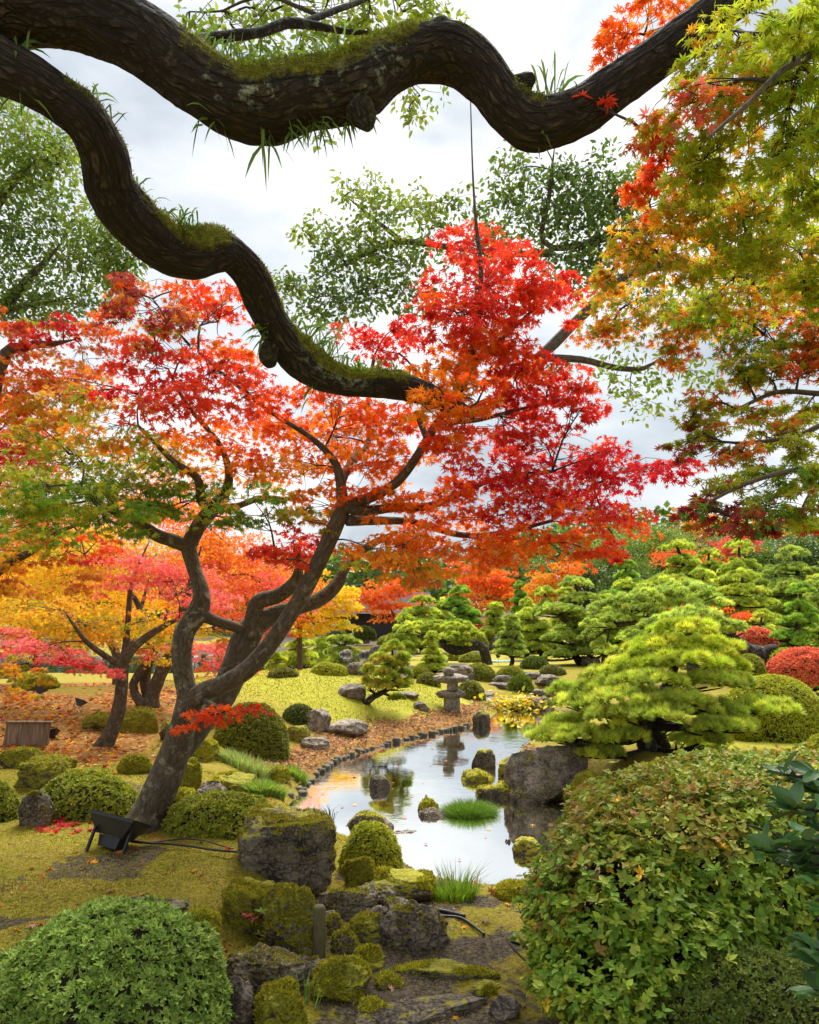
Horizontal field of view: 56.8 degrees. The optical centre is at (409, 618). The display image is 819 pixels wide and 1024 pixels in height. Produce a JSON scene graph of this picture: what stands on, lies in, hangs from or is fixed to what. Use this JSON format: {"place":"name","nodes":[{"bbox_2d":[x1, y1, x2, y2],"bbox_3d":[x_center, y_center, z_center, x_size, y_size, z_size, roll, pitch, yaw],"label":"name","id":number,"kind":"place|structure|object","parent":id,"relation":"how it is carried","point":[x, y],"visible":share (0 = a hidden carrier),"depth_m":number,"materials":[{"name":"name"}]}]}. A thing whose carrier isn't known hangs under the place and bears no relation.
{"place":"outdoors","nodes":[
{"label":"outdoors","id":0,"kind":"place"},
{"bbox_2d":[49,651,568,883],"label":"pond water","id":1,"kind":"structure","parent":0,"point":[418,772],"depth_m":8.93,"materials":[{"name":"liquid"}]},
{"bbox_2d":[437,795,501,818],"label":"grass clump","id":2,"kind":"object","parent":1,"relation":"in","point":[473,808],"visible":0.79,"depth_m":8.07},
{"bbox_2d":[0,602,818,1023],"bbox_3d":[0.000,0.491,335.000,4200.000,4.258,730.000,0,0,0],"label":"ground","id":3,"kind":"structure","parent":0,"point":[496,930],"depth_m":4.95,"materials":[{"name":"plant"}]},
{"bbox_2d":[0,778,20,821],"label":"clipped shrub","id":4,"kind":"object","parent":3,"relation":"on","point":[8,808],"visible":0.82,"depth_m":5.61,"materials":[{"name":"green plant"}]},
{"bbox_2d":[0,746,43,768],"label":"rock","id":5,"kind":"object","parent":3,"relation":"on","point":[11,758],"visible":0.7,"depth_m":7.54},
{"bbox_2d":[3,721,53,746],"bbox_3d":[-4.797,1.493,9.520,0.613,0.396,0.100,0,0,0],"label":"wooden screen","id":6,"kind":"object","parent":3,"relation":"on","point":[25,733],"visible":0.7,"depth_m":9.51,"materials":[{"name":"brown wood"}]},
{"bbox_2d":[17,789,53,826],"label":"rock","id":7,"kind":"object","parent":3,"relation":"on","point":[35,807],"visible":0.88,"depth_m":5.46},
{"bbox_2d":[0,394,72,505],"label":"maple tree","id":8,"kind":"object","parent":3,"relation":"on","point":[6,445],"visible":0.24,"depth_m":13.00,"materials":[{"name":"red plant"}]},
{"bbox_2d":[13,752,78,789],"bbox_3d":[-3.216,1.415,6.790,0.665,0.395,0.462,0,0,25],"label":"clipped shrub","id":9,"kind":"object","parent":3,"relation":"on","point":[38,771],"visible":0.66,"depth_m":6.64,"materials":[{"name":"plant"}]},
{"bbox_2d":[0,303,141,702],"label":"maple tree","id":10,"kind":"object","parent":3,"relation":"on","point":[11,350],"visible":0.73,"depth_m":7.25,"materials":[{"name":"orange plant"}]},
{"bbox_2d":[0,97,151,353],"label":"evergreen tree","id":11,"kind":"object","parent":3,"relation":"on","point":[30,160],"visible":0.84,"depth_m":9.18,"materials":[{"name":"green plant"}]},
{"bbox_2d":[38,767,138,821],"bbox_3d":[-2.508,1.382,5.893,0.829,0.458,0.643,0,0,0],"label":"clipped shrub","id":12,"kind":"object","parent":3,"relation":"on","point":[76,794],"visible":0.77,"depth_m":5.73,"materials":[{"name":"green plant"}]},
{"bbox_2d":[0,553,191,669],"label":"maple tree","id":13,"kind":"object","parent":3,"relation":"on","point":[116,595],"visible":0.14,"depth_m":20.80,"materials":[{"name":"orange plant"}]},
{"bbox_2d":[0,893,236,1023],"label":"clipped shrub","id":14,"kind":"object","parent":3,"relation":"on","point":[122,959],"visible":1,"depth_m":2.90,"materials":[{"name":"green plant"}]},
{"bbox_2d":[85,809,151,853],"bbox_3d":[-1.917,1.401,4.974,0.333,0.309,0.314,0,0,11],"label":"floodlight","id":15,"kind":"object","parent":3,"relation":"on","point":[121,829],"visible":0.91,"depth_m":4.91,"materials":[{"name":"black metal"}]},
{"bbox_2d":[0,541,243,747],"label":"maple tree","id":16,"kind":"object","parent":3,"relation":"on","point":[119,672],"visible":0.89,"depth_m":9.46,"materials":[{"name":"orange plant"}]},
{"bbox_2d":[0,469,248,684],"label":"maple tree","id":17,"kind":"object","parent":3,"relation":"on","point":[114,653],"visible":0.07,"depth_m":14.89,"materials":[{"name":"orange plant"}]},
{"bbox_2d":[0,669,268,773],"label":"fallen leaves","id":18,"kind":"object","parent":3,"relation":"on","point":[85,749],"visible":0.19,"depth_m":10.86,"materials":[{"name":"orange plant"}]},
{"bbox_2d":[116,753,152,773],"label":"rock","id":19,"kind":"object","parent":3,"relation":"on","point":[134,763],"visible":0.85,"depth_m":7.41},
{"bbox_2d":[119,706,159,732],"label":"rock","id":20,"kind":"object","parent":3,"relation":"on","point":[140,719],"visible":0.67,"depth_m":10.35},
{"bbox_2d":[0,497,334,707],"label":"maple tree","id":21,"kind":"object","parent":3,"relation":"on","point":[150,688],"visible":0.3,"depth_m":11.85,"materials":[{"name":"orange plant"}]},
{"bbox_2d":[179,756,202,790],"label":"rock","id":22,"kind":"object","parent":3,"relation":"on","point":[192,776],"visible":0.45,"depth_m":6.64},
{"bbox_2d":[191,737,220,761],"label":"rock","id":23,"kind":"object","parent":3,"relation":"on","point":[207,750],"visible":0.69,"depth_m":8.79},
{"bbox_2d":[192,621,235,677],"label":"maple tree","id":24,"kind":"object","parent":3,"relation":"on","point":[200,647],"visible":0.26,"depth_m":16.34,"materials":[{"name":"red plant"}]},
{"bbox_2d":[161,787,273,839],"bbox_3d":[-1.353,1.410,5.456,0.903,0.371,0.629,0,0,0],"label":"clipped shrub","id":25,"kind":"object","parent":3,"relation":"on","point":[214,813],"visible":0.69,"depth_m":5.27,"materials":[{"name":"green plant"}]},
{"bbox_2d":[210,770,256,792],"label":"rock","id":26,"kind":"object","parent":3,"relation":"on","point":[228,780],"visible":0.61,"depth_m":6.55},
{"bbox_2d":[151,546,320,628],"bbox_3d":[-4.896,-0.145,20.980,4.940,4.090,2.639,0,0,0],"label":"maple tree","id":27,"kind":"object","parent":3,"relation":"on","point":[235,603],"visible":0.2,"depth_m":20.75,"materials":[{"name":"red plant"}]},
{"bbox_2d":[220,975,255,1023],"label":"rock","id":28,"kind":"object","parent":3,"relation":"on","point":[242,1000],"visible":0.63,"depth_m":3.13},
{"bbox_2d":[217,746,279,779],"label":"grass clump","id":29,"kind":"object","parent":3,"relation":"on","point":[245,762],"visible":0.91,"depth_m":8.86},
{"bbox_2d":[220,876,280,941],"bbox_3d":[-0.831,1.611,4.132,0.408,0.408,0.334,0,0,0],"label":"rock","id":30,"kind":"object","parent":3,"relation":"on","point":[245,895],"visible":0.59,"depth_m":4.02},
{"bbox_2d":[213,701,290,761],"bbox_3d":[-2.187,1.563,10.400,1.106,0.858,0.994,0,0,0],"label":"clipped shrub","id":31,"kind":"object","parent":3,"relation":"on","point":[265,736],"visible":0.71,"depth_m":10.09,"materials":[{"name":"green plant"}]},
{"bbox_2d":[237,776,290,800],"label":"grass clump","id":32,"kind":"object","parent":3,"relation":"on","point":[262,786],"visible":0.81,"depth_m":6.44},
{"bbox_2d":[224,942,311,995],"bbox_3d":[-0.675,1.692,3.635,0.437,0.254,0.344,0,0,0],"label":"rock","id":33,"kind":"object","parent":3,"relation":"on","point":[258,965],"visible":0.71,"depth_m":3.53,"materials":[{"name":"stone"}]},
{"bbox_2d":[252,975,309,1023],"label":"rock","id":34,"kind":"object","parent":3,"relation":"on","point":[278,1001],"visible":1,"depth_m":3.17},
{"bbox_2d":[236,802,336,896],"bbox_3d":[-0.785,1.515,4.896,0.669,0.575,0.561,0,0,0],"label":"rock","id":35,"kind":"object","parent":3,"relation":"on","point":[286,845],"visible":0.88,"depth_m":4.67,"materials":[{"name":"stone"}]},
{"bbox_2d":[261,882,328,956],"bbox_3d":[-0.599,1.617,3.942,0.375,0.476,0.304,0,0,0],"label":"rock","id":36,"kind":"object","parent":3,"relation":"on","point":[287,920],"visible":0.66,"depth_m":3.86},
{"bbox_2d":[282,703,311,725],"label":"clipped shrub","id":37,"kind":"object","parent":3,"relation":"on","point":[295,713],"visible":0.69,"depth_m":12.29,"materials":[{"name":"green plant"}]},
{"bbox_2d":[278,630,318,669],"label":"pine tree","id":38,"kind":"object","parent":3,"relation":"on","point":[290,654],"visible":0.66,"depth_m":26.74,"materials":[{"name":"green plant"}]},
{"bbox_2d":[165,669,445,722],"bbox_3d":[-2.304,1.450,16.448,5.793,0.785,7.288,0,0,34],"label":"moss","id":39,"kind":"object","parent":3,"relation":"on","point":[419,686],"visible":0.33,"depth_m":14.43,"materials":[{"name":"plant"}]},
{"bbox_2d":[259,567,364,669],"bbox_3d":[-3.292,0.125,23.897,3.833,3.713,2.753,0,0,0],"label":"maple tree","id":40,"kind":"object","parent":3,"relation":"on","point":[344,596],"visible":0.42,"depth_m":23.43,"materials":[{"name":"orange plant"}]},
{"bbox_2d":[305,708,331,731],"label":"rock","id":41,"kind":"object","parent":3,"relation":"on","point":[320,719],"visible":0.69,"depth_m":12.26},
{"bbox_2d":[313,904,325,958],"bbox_3d":[-0.457,1.638,3.840,0.065,0.368,0.065,0,0,0],"label":"wooden post","id":42,"kind":"object","parent":3,"relation":"on","point":[319,929],"visible":0.81,"depth_m":3.81,"materials":[{"name":"brown wood"}]},
{"bbox_2d":[307,953,374,1004],"bbox_3d":[-0.318,1.686,3.523,0.319,0.254,0.258,0,0,0],"label":"rock","id":43,"kind":"object","parent":3,"relation":"on","point":[345,978],"visible":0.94,"depth_m":3.45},
{"bbox_2d":[322,619,362,652],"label":"pine tree","id":44,"kind":"object","parent":3,"relation":"on","point":[346,638],"visible":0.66,"depth_m":46.64,"materials":[{"name":"green plant"}]},
{"bbox_2d":[330,924,361,954],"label":"rock","id":45,"kind":"object","parent":3,"relation":"on","point":[344,939],"visible":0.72,"depth_m":3.88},
{"bbox_2d":[325,719,367,735],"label":"rock","id":46,"kind":"object","parent":3,"relation":"on","point":[351,727],"visible":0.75,"depth_m":12.37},
{"bbox_2d":[317,883,380,919],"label":"rock","id":47,"kind":"object","parent":3,"relation":"on","point":[346,902],"visible":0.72,"depth_m":4.40,"materials":[{"name":"stone"}]},
{"bbox_2d":[0,102,710,834],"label":"maple tree","id":48,"kind":"object","parent":3,"relation":"on","point":[202,710],"visible":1,"depth_m":5.06,"materials":[{"name":"red plant"}]},
{"bbox_2d":[341,855,374,888],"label":"rock","id":49,"kind":"object","parent":3,"relation":"on","point":[357,871],"visible":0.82,"depth_m":4.85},
{"bbox_2d":[348,910,381,943],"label":"rock","id":50,"kind":"object","parent":3,"relation":"on","point":[363,926],"visible":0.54,"depth_m":4.04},
{"bbox_2d":[353,942,384,971],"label":"rock","id":51,"kind":"object","parent":3,"relation":"on","point":[372,953],"visible":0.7,"depth_m":3.74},
{"bbox_2d":[337,820,404,875],"bbox_3d":[-0.266,1.613,5.217,0.481,0.451,0.431,0,0,0],"label":"clipped shrub","id":52,"kind":"object","parent":3,"relation":"on","point":[375,842],"visible":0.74,"depth_m":5.12,"materials":[{"name":"green plant"}]},
{"bbox_2d":[0,0,763,418],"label":"old tree","id":53,"kind":"object","parent":3,"relation":"on","point":[360,80],"visible":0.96,"depth_m":2.95,"materials":[{"name":"brown plant"}]},
{"bbox_2d":[334,592,433,638],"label":"gatehouse","id":54,"kind":"object","parent":3,"relation":"on","point":[382,629],"visible":0.26,"depth_m":60.00,"materials":[{"name":"tile"}]},
{"bbox_2d":[359,638,414,704],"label":"pine tree","id":55,"kind":"object","parent":3,"relation":"on","point":[392,668],"visible":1,"depth_m":14.23,"materials":[{"name":"green plant"}]},
{"bbox_2d":[347,577,433,633],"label":"maple tree","id":56,"kind":"object","parent":3,"relation":"on","point":[375,594],"visible":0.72,"depth_m":51.64,"materials":[{"name":"orange plant"}]},
{"bbox_2d":[374,969,406,988],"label":"rock","id":57,"kind":"object","parent":3,"relation":"on","point":[385,978],"visible":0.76,"depth_m":3.55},
{"bbox_2d":[248,699,535,786],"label":"fallen leaves","id":58,"kind":"object","parent":3,"relation":"on","point":[464,712],"visible":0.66,"depth_m":13.04,"materials":[{"name":"orange plant"}]},
{"bbox_2d":[384,610,420,654],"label":"pine tree","id":59,"kind":"object","parent":3,"relation":"on","point":[407,639],"visible":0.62,"depth_m":34.80,"materials":[{"name":"green plant"}]},
{"bbox_2d":[372,865,436,902],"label":"rock","id":60,"kind":"object","parent":3,"relation":"on","point":[414,884],"visible":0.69,"depth_m":4.62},
{"bbox_2d":[0,500,818,632],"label":"treeline","id":61,"kind":"object","parent":3,"relation":"on","point":[357,579],"visible":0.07,"depth_m":82.55,"materials":[{"name":"green plant"}]},
{"bbox_2d":[378,899,449,950],"bbox_3d":[0.023,1.651,4.014,0.387,0.296,0.274,0,0,0],"label":"rock","id":62,"kind":"object","parent":3,"relation":"on","point":[412,924],"visible":0.91,"depth_m":3.94,"materials":[{"name":"stone"}]},
{"bbox_2d":[354,993,486,1023],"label":"rock","id":63,"kind":"object","parent":3,"relation":"on","point":[423,1010],"visible":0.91,"depth_m":3.31,"materials":[{"name":"stone"}]},
{"bbox_2d":[396,594,448,652],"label":"pine tree","id":64,"kind":"object","parent":3,"relation":"on","point":[420,611],"visible":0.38,"depth_m":41.62,"materials":[{"name":"green plant"}]},
{"bbox_2d":[416,630,450,673],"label":"pine tree","id":65,"kind":"object","parent":3,"relation":"on","point":[432,659],"visible":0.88,"depth_m":23.84,"materials":[{"name":"green plant"}]},
{"bbox_2d":[388,957,501,979],"bbox_3d":[0.169,1.725,3.686,0.580,0.106,0.172,0,0,10],"label":"rock","id":66,"kind":"object","parent":3,"relation":"on","point":[443,968],"visible":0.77,"depth_m":3.65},
{"bbox_2d":[398,618,492,664],"bbox_3d":[1.226,0.942,28.991,3.749,1.976,1.796,0,0,20],"label":"pine tree","id":67,"kind":"object","parent":3,"relation":"on","point":[462,631],"visible":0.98,"depth_m":28.83,"materials":[{"name":"green plant"}]},
{"bbox_2d":[432,667,469,712],"bbox_3d":[0.862,1.485,15.616,0.744,0.994,0.661,0,0,-27],"label":"stone lantern","id":68,"kind":"object","parent":3,"relation":"on","point":[452,695],"visible":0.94,"depth_m":15.38,"materials":[{"name":"stone"}]},
{"bbox_2d":[415,856,489,900],"bbox_3d":[0.253,1.629,4.738,0.531,0.250,0.498,0,0,-41],"label":"grass clump","id":69,"kind":"object","parent":3,"relation":"on","point":[465,878],"visible":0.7,"depth_m":4.75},
{"bbox_2d":[433,879,477,902],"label":"grass clump","id":70,"kind":"object","parent":3,"relation":"on","point":[438,895],"visible":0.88,"depth_m":4.66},
{"bbox_2d":[435,584,485,645],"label":"pine tree","id":71,"kind":"object","parent":3,"relation":"on","point":[470,613],"visible":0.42,"depth_m":39.80,"materials":[{"name":"green plant"}]},
{"bbox_2d":[437,559,518,617],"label":"maple tree","id":72,"kind":"object","parent":3,"relation":"on","point":[502,583],"visible":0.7,"depth_m":53.31,"materials":[{"name":"orange plant"}]},
{"bbox_2d":[480,600,505,639],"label":"pine tree","id":73,"kind":"object","parent":3,"relation":"on","point":[494,621],"visible":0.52,"depth_m":44.69,"materials":[{"name":"green plant"}]},
{"bbox_2d":[475,779,510,797],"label":"rock","id":74,"kind":"object","parent":3,"relation":"on","point":[501,789],"visible":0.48,"depth_m":8.87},
{"bbox_2d":[488,993,521,1020],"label":"rock","id":75,"kind":"object","parent":3,"relation":"on","point":[503,1007],"visible":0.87,"depth_m":3.28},
{"bbox_2d":[490,613,528,665],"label":"pine tree","id":76,"kind":"object","parent":3,"relation":"on","point":[509,645],"visible":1,"depth_m":26.78,"materials":[{"name":"green plant"}]},
{"bbox_2d":[471,686,554,711],"bbox_3d":[2.630,1.878,17.446,2.236,0.666,1.264,0,0,17],"label":"shrub","id":77,"kind":"object","parent":3,"relation":"on","point":[509,705],"visible":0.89,"depth_m":17.27,"materials":[{"name":"yellow plant"}]},
{"bbox_2d":[475,552,552,609],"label":"tree","id":78,"kind":"object","parent":3,"relation":"on","point":[521,571],"visible":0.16,"depth_m":73.23,"materials":[{"name":"green plant"}]},
{"bbox_2d":[494,878,539,902],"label":"rock","id":79,"kind":"object","parent":3,"relation":"on","point":[506,890],"visible":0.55,"depth_m":4.69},
{"bbox_2d":[515,585,567,658],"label":"pine tree","id":80,"kind":"object","parent":3,"relation":"on","point":[533,628],"visible":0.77,"depth_m":32.66,"materials":[{"name":"green plant"}]},
{"bbox_2d":[272,128,818,427],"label":"evergreen tree","id":81,"kind":"object","parent":3,"relation":"on","point":[609,210],"visible":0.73,"depth_m":8.64,"materials":[{"name":"green plant"}]},
{"bbox_2d":[504,742,587,803],"bbox_3d":[1.615,1.868,8.870,0.975,0.838,0.667,0,0,0],"label":"rock","id":82,"kind":"object","parent":3,"relation":"on","point":[542,775],"visible":0.77,"depth_m":8.72,"materials":[{"name":"stone"}]},
{"bbox_2d":[512,561,587,604],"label":"maple tree","id":83,"kind":"object","parent":3,"relation":"on","point":[539,579],"visible":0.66,"depth_m":51.61,"materials":[{"name":"orange plant"}]},
{"bbox_2d":[534,574,621,664],"bbox_3d":[6.103,0.090,26.984,3.115,3.389,2.985,0,0,20],"label":"pine tree","id":84,"kind":"object","parent":3,"relation":"on","point":[570,628],"visible":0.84,"depth_m":26.60,"materials":[{"name":"green plant"}]},
{"bbox_2d":[548,559,614,607],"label":"evergreen tree","id":85,"kind":"object","parent":3,"relation":"on","point":[600,572],"visible":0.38,"depth_m":57.42,"materials":[{"name":"green plant"}]},
{"bbox_2d":[584,528,656,590],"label":"evergreen tree","id":86,"kind":"object","parent":3,"relation":"on","point":[604,562],"visible":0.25,"depth_m":71.74,"materials":[{"name":"green plant"}]},
{"bbox_2d":[599,558,644,598],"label":"pine tree","id":87,"kind":"object","parent":3,"relation":"on","point":[631,573],"visible":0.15,"depth_m":45.75,"materials":[{"name":"green plant"}]},
{"bbox_2d":[577,577,735,682],"bbox_3d":[6.745,0.352,20.471,4.437,2.969,1.965,0,0,0],"label":"pine tree","id":88,"kind":"object","parent":3,"relation":"on","point":[670,591],"visible":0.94,"depth_m":20.27,"materials":[{"name":"green plant"}]},
{"bbox_2d":[507,741,818,1023],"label":"leafy bush","id":89,"kind":"object","parent":3,"relation":"on","point":[613,945],"visible":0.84,"depth_m":3.21,"materials":[{"name":"green plant"}]},
{"bbox_2d":[523,614,805,760],"bbox_3d":[3.045,0.882,8.903,3.387,1.877,1.971,0,0,0],"label":"pine tree","id":90,"kind":"object","parent":3,"relation":"on","point":[640,721],"visible":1,"depth_m":8.80,"materials":[{"name":"green plant"}]},
{"bbox_2d":[615,519,714,579],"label":"evergreen tree","id":91,"kind":"object","parent":3,"relation":"on","point":[655,539],"visible":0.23,"depth_m":75.64,"materials":[{"name":"green plant"}]},
{"bbox_2d":[633,538,709,594],"bbox_3d":[14.153,-1.383,40.054,4.864,5.819,4.753,0,0,0],"label":"pine tree","id":92,"kind":"object","parent":3,"relation":"on","point":[686,563],"visible":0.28,"depth_m":39.77,"materials":[{"name":"green plant"}]},
{"bbox_2d":[564,0,818,542],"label":"maple tree","id":93,"kind":"object","parent":3,"relation":"on","point":[757,71],"visible":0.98,"depth_m":3.12,"materials":[{"name":"green plant"}]},
{"bbox_2d":[619,601,780,664],"bbox_3d":[5.932,0.714,15.467,3.240,2.167,1.657,0,0,0],"label":"pine tree","id":94,"kind":"object","parent":3,"relation":"on","point":[763,653],"visible":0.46,"depth_m":15.35,"materials":[{"name":"green plant"}]},
{"bbox_2d":[647,534,766,568],"bbox_3d":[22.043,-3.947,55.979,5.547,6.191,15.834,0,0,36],"label":"maple tree","id":95,"kind":"object","parent":3,"relation":"on","point":[726,552],"visible":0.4,"depth_m":58.02,"materials":[{"name":"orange plant"}]},
{"bbox_2d":[696,547,728,578],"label":"pine tree","id":96,"kind":"object","parent":3,"relation":"on","point":[710,563],"visible":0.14,"depth_m":49.62,"materials":[{"name":"green plant"}]},
{"bbox_2d":[640,942,818,1023],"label":"clipped shrub","id":97,"kind":"object","parent":3,"relation":"on","point":[763,996],"visible":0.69,"depth_m":2.77,"materials":[{"name":"green plant"}]},
{"bbox_2d":[709,537,762,608],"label":"pine tree","id":98,"kind":"object","parent":3,"relation":"on","point":[739,561],"visible":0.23,"depth_m":43.65,"materials":[{"name":"green plant"}]},
{"bbox_2d":[716,567,780,632],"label":"pine tree","id":99,"kind":"object","parent":3,"relation":"on","point":[736,592],"visible":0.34,"depth_m":24.71,"materials":[{"name":"green plant"}]},
{"bbox_2d":[722,538,786,587],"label":"evergreen tree","id":100,"kind":"object","parent":3,"relation":"on","point":[762,560],"visible":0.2,"depth_m":76.98,"materials":[{"name":"green plant"}]},
{"bbox_2d":[736,626,779,645],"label":"clipped shrub","id":101,"kind":"object","parent":3,"relation":"on","point":[758,635],"visible":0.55,"depth_m":17.59,"materials":[{"name":"red plant"}]},
{"bbox_2d":[745,564,790,623],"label":"pine tree","id":102,"kind":"object","parent":3,"relation":"on","point":[768,570],"visible":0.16,"depth_m":40.93,"materials":[{"name":"green plant"}]},
{"bbox_2d":[724,673,818,742],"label":"clipped shrub","id":103,"kind":"object","parent":3,"relation":"on","point":[792,727],"visible":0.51,"depth_m":9.82,"materials":[{"name":"green plant"}]},
{"bbox_2d":[741,750,818,1000],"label":"camellia","id":104,"kind":"object","parent":3,"relation":"on","point":[796,850],"visible":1,"depth_m":2.22,"materials":[{"name":"green plant"}]},
{"bbox_2d":[756,544,818,641],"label":"pine tree","id":105,"kind":"object","parent":3,"relation":"on","point":[801,570],"visible":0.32,"depth_m":35.60,"materials":[{"name":"green plant"}]},
{"bbox_2d":[758,531,818,594],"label":"evergreen tree","id":106,"kind":"object","parent":3,"relation":"on","point":[813,559],"visible":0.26,"depth_m":65.58,"materials":[{"name":"green plant"}]},
{"bbox_2d":[766,646,818,687],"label":"clipped shrub","id":107,"kind":"object","parent":3,"relation":"on","point":[801,663],"visible":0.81,"depth_m":13.70,"materials":[{"name":"red plant"}]},
{"bbox_2d":[768,581,818,692],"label":"pine tree","id":108,"kind":"object","parent":3,"relation":"on","point":[798,618],"visible":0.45,"depth_m":16.84,"materials":[{"name":"green plant"}]},
{"bbox_2d":[0,0,818,618],"label":"sky","id":109,"kind":"structure","parent":0,"point":[159,137],"materials":[{"name":"white"}]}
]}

